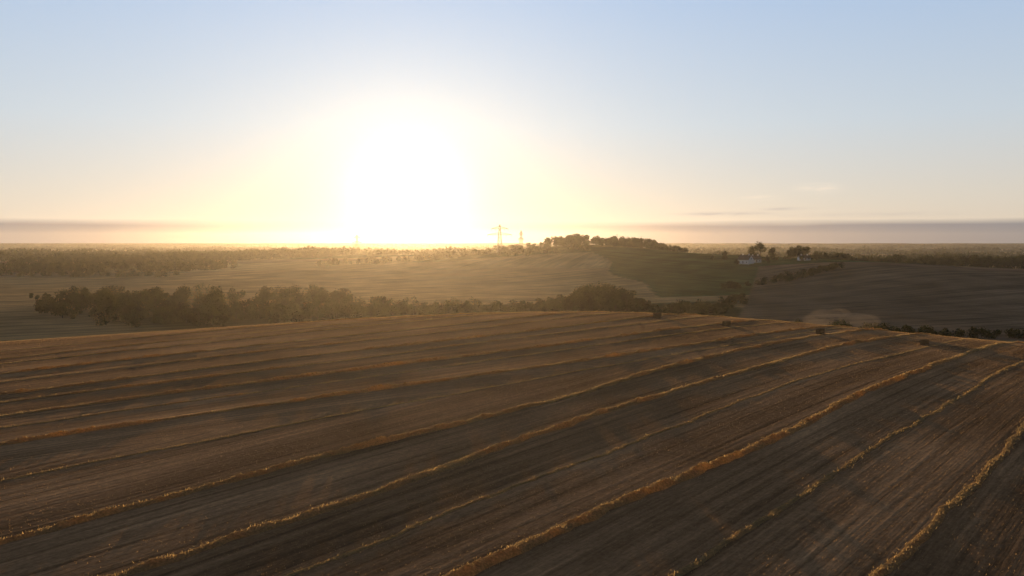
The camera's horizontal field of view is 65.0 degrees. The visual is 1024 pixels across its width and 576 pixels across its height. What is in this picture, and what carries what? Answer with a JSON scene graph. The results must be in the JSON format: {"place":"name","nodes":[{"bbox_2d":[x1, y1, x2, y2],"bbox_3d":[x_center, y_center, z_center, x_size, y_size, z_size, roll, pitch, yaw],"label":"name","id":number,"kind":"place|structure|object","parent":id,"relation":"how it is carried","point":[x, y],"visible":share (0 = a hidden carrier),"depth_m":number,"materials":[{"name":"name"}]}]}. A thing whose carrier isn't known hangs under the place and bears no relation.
{"place":"outdoors","nodes":[
{"label":"outdoors","id":0,"kind":"place"},
{"bbox_2d":[0,243,1023,575],"bbox_3d":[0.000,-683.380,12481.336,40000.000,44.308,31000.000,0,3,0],"label":"ground","id":1,"kind":"structure","parent":0,"point":[898,295],"depth_m":99.28,"materials":[{"name":"brown soil"}]},
{"bbox_2d":[0,269,178,276],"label":"shrubs","id":2,"kind":"object","parent":1,"relation":"on","point":[102,273],"visible":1,"depth_m":813.51,"materials":[{"name":"green plant"}]},
{"bbox_2d":[0,259,236,273],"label":"treeline","id":3,"kind":"object","parent":1,"relation":"on","point":[98,267],"visible":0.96,"depth_m":922.74,"materials":[{"name":"green plant"}]},
{"bbox_2d":[4,250,250,266],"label":"treeline","id":4,"kind":"object","parent":1,"relation":"on","point":[100,258],"visible":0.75,"depth_m":1181.51,"materials":[{"name":"green plant"}]},
{"bbox_2d":[71,284,229,318],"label":"valley woodland","id":5,"kind":"object","parent":1,"relation":"on","point":[106,301],"visible":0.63,"depth_m":425.05,"materials":[{"name":"green plant"}]},
{"bbox_2d":[29,283,356,326],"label":"valley thicket","id":6,"kind":"object","parent":1,"relation":"on","point":[282,305],"visible":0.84,"depth_m":395.31,"materials":[{"name":"green plant"}]},
{"bbox_2d":[0,315,419,351],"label":"straw windrow","id":7,"kind":"object","parent":1,"relation":"on","point":[207,331],"visible":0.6,"depth_m":207.92,"materials":[{"name":"plant"}]},
{"bbox_2d":[143,247,338,259],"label":"treeline","id":8,"kind":"object","parent":1,"relation":"on","point":[275,253],"visible":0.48,"depth_m":1299.26,"materials":[{"name":"green plant"}]},
{"bbox_2d":[0,312,500,358],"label":"straw windrow","id":9,"kind":"object","parent":1,"relation":"on","point":[229,335],"visible":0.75,"depth_m":192.01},
{"bbox_2d":[0,311,538,363],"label":"straw windrow","id":10,"kind":"object","parent":1,"relation":"on","point":[245,338],"visible":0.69,"depth_m":187.06,"materials":[{"name":"brown plant"}]},
{"bbox_2d":[0,311,611,373],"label":"straw windrow","id":11,"kind":"object","parent":1,"relation":"on","point":[89,362],"visible":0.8,"depth_m":167.47,"materials":[{"name":"plant"}]},
{"bbox_2d":[0,312,649,382],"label":"straw windrow","id":12,"kind":"object","parent":1,"relation":"on","point":[209,356],"visible":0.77,"depth_m":167.84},
{"bbox_2d":[0,313,707,394],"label":"straw windrow","id":13,"kind":"object","parent":1,"relation":"on","point":[20,390],"visible":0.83,"depth_m":157.95,"materials":[{"name":"brown plant"}]},
{"bbox_2d":[0,315,735,402],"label":"straw windrow","id":14,"kind":"object","parent":1,"relation":"on","point":[169,380],"visible":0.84,"depth_m":141.82,"materials":[{"name":"brown plant"}]},
{"bbox_2d":[0,319,785,416],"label":"straw windrow","id":15,"kind":"object","parent":1,"relation":"on","point":[385,364],"visible":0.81,"depth_m":138.43,"materials":[{"name":"brown plant"}]},
{"bbox_2d":[0,322,811,428],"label":"straw windrow","id":16,"kind":"object","parent":1,"relation":"on","point":[153,405],"visible":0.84,"depth_m":129.72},
{"bbox_2d":[0,327,849,481],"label":"straw windrow","id":17,"kind":"object","parent":1,"relation":"on","point":[93,461],"visible":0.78,"depth_m":104.09,"materials":[{"name":"brown plant"}]},
{"bbox_2d":[0,325,856,445],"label":"straw windrow","id":18,"kind":"object","parent":1,"relation":"on","point":[22,439],"visible":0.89,"depth_m":120.22,"materials":[{"name":"brown plant"}]},
{"bbox_2d":[328,293,529,318],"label":"valley shrubs","id":19,"kind":"object","parent":1,"relation":"on","point":[383,306],"visible":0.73,"depth_m":392.73,"materials":[{"name":"green plant"}]},
{"bbox_2d":[315,242,543,265],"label":"treeline","id":20,"kind":"object","parent":1,"relation":"on","point":[435,256],"visible":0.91,"depth_m":1080.88,"materials":[{"name":"green plant"}]},
{"bbox_2d":[0,327,894,544],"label":"straw windrow","id":21,"kind":"object","parent":1,"relation":"on","point":[184,492],"visible":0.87,"depth_m":88.96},
{"bbox_2d":[487,224,511,251],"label":"electricity pylon","id":22,"kind":"object","parent":1,"relation":"on","point":[498,233],"visible":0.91,"depth_m":1246.05,"materials":[{"name":"metal"}]},
{"bbox_2d":[0,243,1023,263],"bbox_3d":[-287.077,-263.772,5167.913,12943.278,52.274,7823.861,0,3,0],"label":"distant trees","id":23,"kind":"object","parent":1,"relation":"on","point":[42,251],"visible":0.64,"depth_m":2804.03,"materials":[{"name":"green plant"}]},
{"bbox_2d":[0,311,1023,575],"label":"stubble","id":24,"kind":"object","parent":1,"relation":"on","point":[522,395],"visible":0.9,"depth_m":134.41,"materials":[{"name":"brown plant"}]},
{"bbox_2d":[97,333,940,575],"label":"straw windrow","id":25,"kind":"object","parent":1,"relation":"on","point":[149,564],"visible":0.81,"depth_m":79.65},
{"bbox_2d":[519,230,522,244],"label":"electricity pylon","id":26,"kind":"object","parent":1,"relation":"on","point":[520,237],"visible":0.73,"depth_m":1595.82,"materials":[{"name":"metal"}]},
{"bbox_2d":[497,240,589,256],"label":"hillside trees","id":27,"kind":"object","parent":1,"relation":"on","point":[527,251],"visible":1,"depth_m":942.01,"materials":[{"name":"green plant"}]},
{"bbox_2d":[543,233,601,246],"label":"hilltop copse","id":28,"kind":"object","parent":1,"relation":"on","point":[567,240],"visible":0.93,"depth_m":1030.23,"materials":[{"name":"green plant"}]},
{"bbox_2d":[519,281,654,312],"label":"valley copse","id":29,"kind":"object","parent":1,"relation":"on","point":[606,297],"visible":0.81,"depth_m":385.84,"materials":[{"name":"green plant"}]},
{"bbox_2d":[590,236,662,249],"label":"hilltop copse","id":30,"kind":"object","parent":1,"relation":"on","point":[635,242],"visible":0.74,"depth_m":1025.50,"materials":[{"name":"green plant"}]},
{"bbox_2d":[284,338,973,575],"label":"straw windrow","id":31,"kind":"object","parent":1,"relation":"on","point":[401,532],"visible":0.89,"depth_m":78.13,"materials":[{"name":"plant"}]},
{"bbox_2d":[591,238,687,251],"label":"hilltop copse","id":32,"kind":"object","parent":1,"relation":"on","point":[654,245],"visible":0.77,"depth_m":1011.89,"materials":[{"name":"green plant"}]},
{"bbox_2d":[653,313,661,317],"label":"straw bale","id":33,"kind":"object","parent":1,"relation":"on","point":[655,315],"visible":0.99,"depth_m":226.20},
{"bbox_2d":[651,299,717,314],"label":"valley bushes","id":34,"kind":"object","parent":1,"relation":"on","point":[683,306],"visible":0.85,"depth_m":406.80,"materials":[{"name":"green plant"}]},
{"bbox_2d":[721,250,727,259],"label":"broadleaf tree","id":35,"kind":"object","parent":1,"relation":"on","point":[724,255],"visible":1,"depth_m":758.04,"materials":[{"name":"green plant"}]},
{"bbox_2d":[702,293,748,314],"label":"hedge","id":36,"kind":"object","parent":1,"relation":"on","point":[724,306],"visible":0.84,"depth_m":460.53,"materials":[{"name":"green plant"}]},
{"bbox_2d":[722,320,730,325],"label":"straw bale","id":37,"kind":"object","parent":1,"relation":"on","point":[726,323],"visible":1,"depth_m":209.16},
{"bbox_2d":[440,341,1023,575],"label":"straw windrow","id":38,"kind":"object","parent":1,"relation":"on","point":[476,567],"visible":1,"depth_m":75.76,"materials":[{"name":"plant"}]},
{"bbox_2d":[737,254,753,263],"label":"white farmhouse","id":39,"kind":"object","parent":1,"relation":"on","point":[745,259],"visible":0.92,"depth_m":712.28,"materials":[{"name":"paint"}]},
{"bbox_2d":[747,246,757,254],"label":"broadleaf tree","id":40,"kind":"object","parent":1,"relation":"on","point":[751,250],"visible":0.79,"depth_m":754.74,"materials":[{"name":"green plant"}]},
{"bbox_2d":[752,254,761,262],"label":"white farmhouse","id":41,"kind":"object","parent":1,"relation":"on","point":[757,258],"visible":0.7,"depth_m":719.24,"materials":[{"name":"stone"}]},
{"bbox_2d":[754,242,766,255],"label":"broadleaf tree","id":42,"kind":"object","parent":1,"relation":"on","point":[760,247],"visible":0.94,"depth_m":748.67,"materials":[{"name":"green plant"}]},
{"bbox_2d":[767,247,775,255],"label":"broadleaf tree","id":43,"kind":"object","parent":1,"relation":"on","point":[771,252],"visible":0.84,"depth_m":763.73,"materials":[{"name":"green plant"}]},
{"bbox_2d":[719,262,845,289],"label":"hedge","id":44,"kind":"object","parent":1,"relation":"on","point":[812,271],"visible":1,"depth_m":595.03,"materials":[{"name":"green plant"}]},
{"bbox_2d":[786,247,798,258],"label":"broadleaf tree","id":45,"kind":"object","parent":1,"relation":"on","point":[793,251],"visible":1,"depth_m":738.10,"materials":[{"name":"green plant"}]},
{"bbox_2d":[762,254,833,259],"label":"garden hedge","id":46,"kind":"object","parent":1,"relation":"on","point":[774,257],"visible":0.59,"depth_m":739.50,"materials":[{"name":"green plant"}]},
{"bbox_2d":[795,245,804,255],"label":"broadleaf tree","id":47,"kind":"object","parent":1,"relation":"on","point":[799,249],"visible":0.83,"depth_m":743.45,"materials":[{"name":"green plant"}]},
{"bbox_2d":[797,254,810,260],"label":"white cottage","id":48,"kind":"structure","parent":1,"relation":"on","point":[807,257],"depth_m":720.04,"materials":[{"name":"paint"}]},
{"bbox_2d":[802,246,810,254],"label":"broadleaf tree","id":49,"kind":"object","parent":1,"relation":"on","point":[806,249],"visible":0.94,"depth_m":747.65,"materials":[{"name":"green plant"}]},
{"bbox_2d":[816,329,824,333],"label":"straw bale","id":50,"kind":"object","parent":1,"relation":"on","point":[820,331],"visible":0.88,"depth_m":200.23},
{"bbox_2d":[668,361,1023,575],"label":"straw windrow","id":51,"kind":"object","parent":1,"relation":"on","point":[738,534],"visible":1,"depth_m":74.86,"materials":[{"name":"plant"}]},
{"bbox_2d":[813,251,957,265],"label":"treeline","id":52,"kind":"object","parent":1,"relation":"on","point":[837,256],"visible":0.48,"depth_m":806.63,"materials":[{"name":"green plant"}]},
{"bbox_2d":[796,318,1023,338],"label":"hedge","id":53,"kind":"object","parent":1,"relation":"on","point":[973,332],"visible":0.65,"depth_m":299.15,"materials":[{"name":"green plant"}]},
{"bbox_2d":[920,339,928,344],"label":"straw bale","id":54,"kind":"object","parent":1,"relation":"on","point":[924,341],"visible":0.98,"depth_m":190.36},
{"bbox_2d":[869,422,1023,575],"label":"straw windrow","id":55,"kind":"object","parent":1,"relation":"on","point":[908,551],"visible":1,"depth_m":69.48,"materials":[{"name":"yellow plant"}]},
{"bbox_2d":[887,254,1023,268],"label":"treeline","id":56,"kind":"object","parent":1,"relation":"on","point":[988,260],"visible":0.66,"depth_m":892.54,"materials":[{"name":"green plant"}]},
{"bbox_2d":[0,0,1023,243],"label":"sky","id":57,"kind":"structure","parent":0,"point":[122,121],"materials":[{"name":"blue"}]}
]}

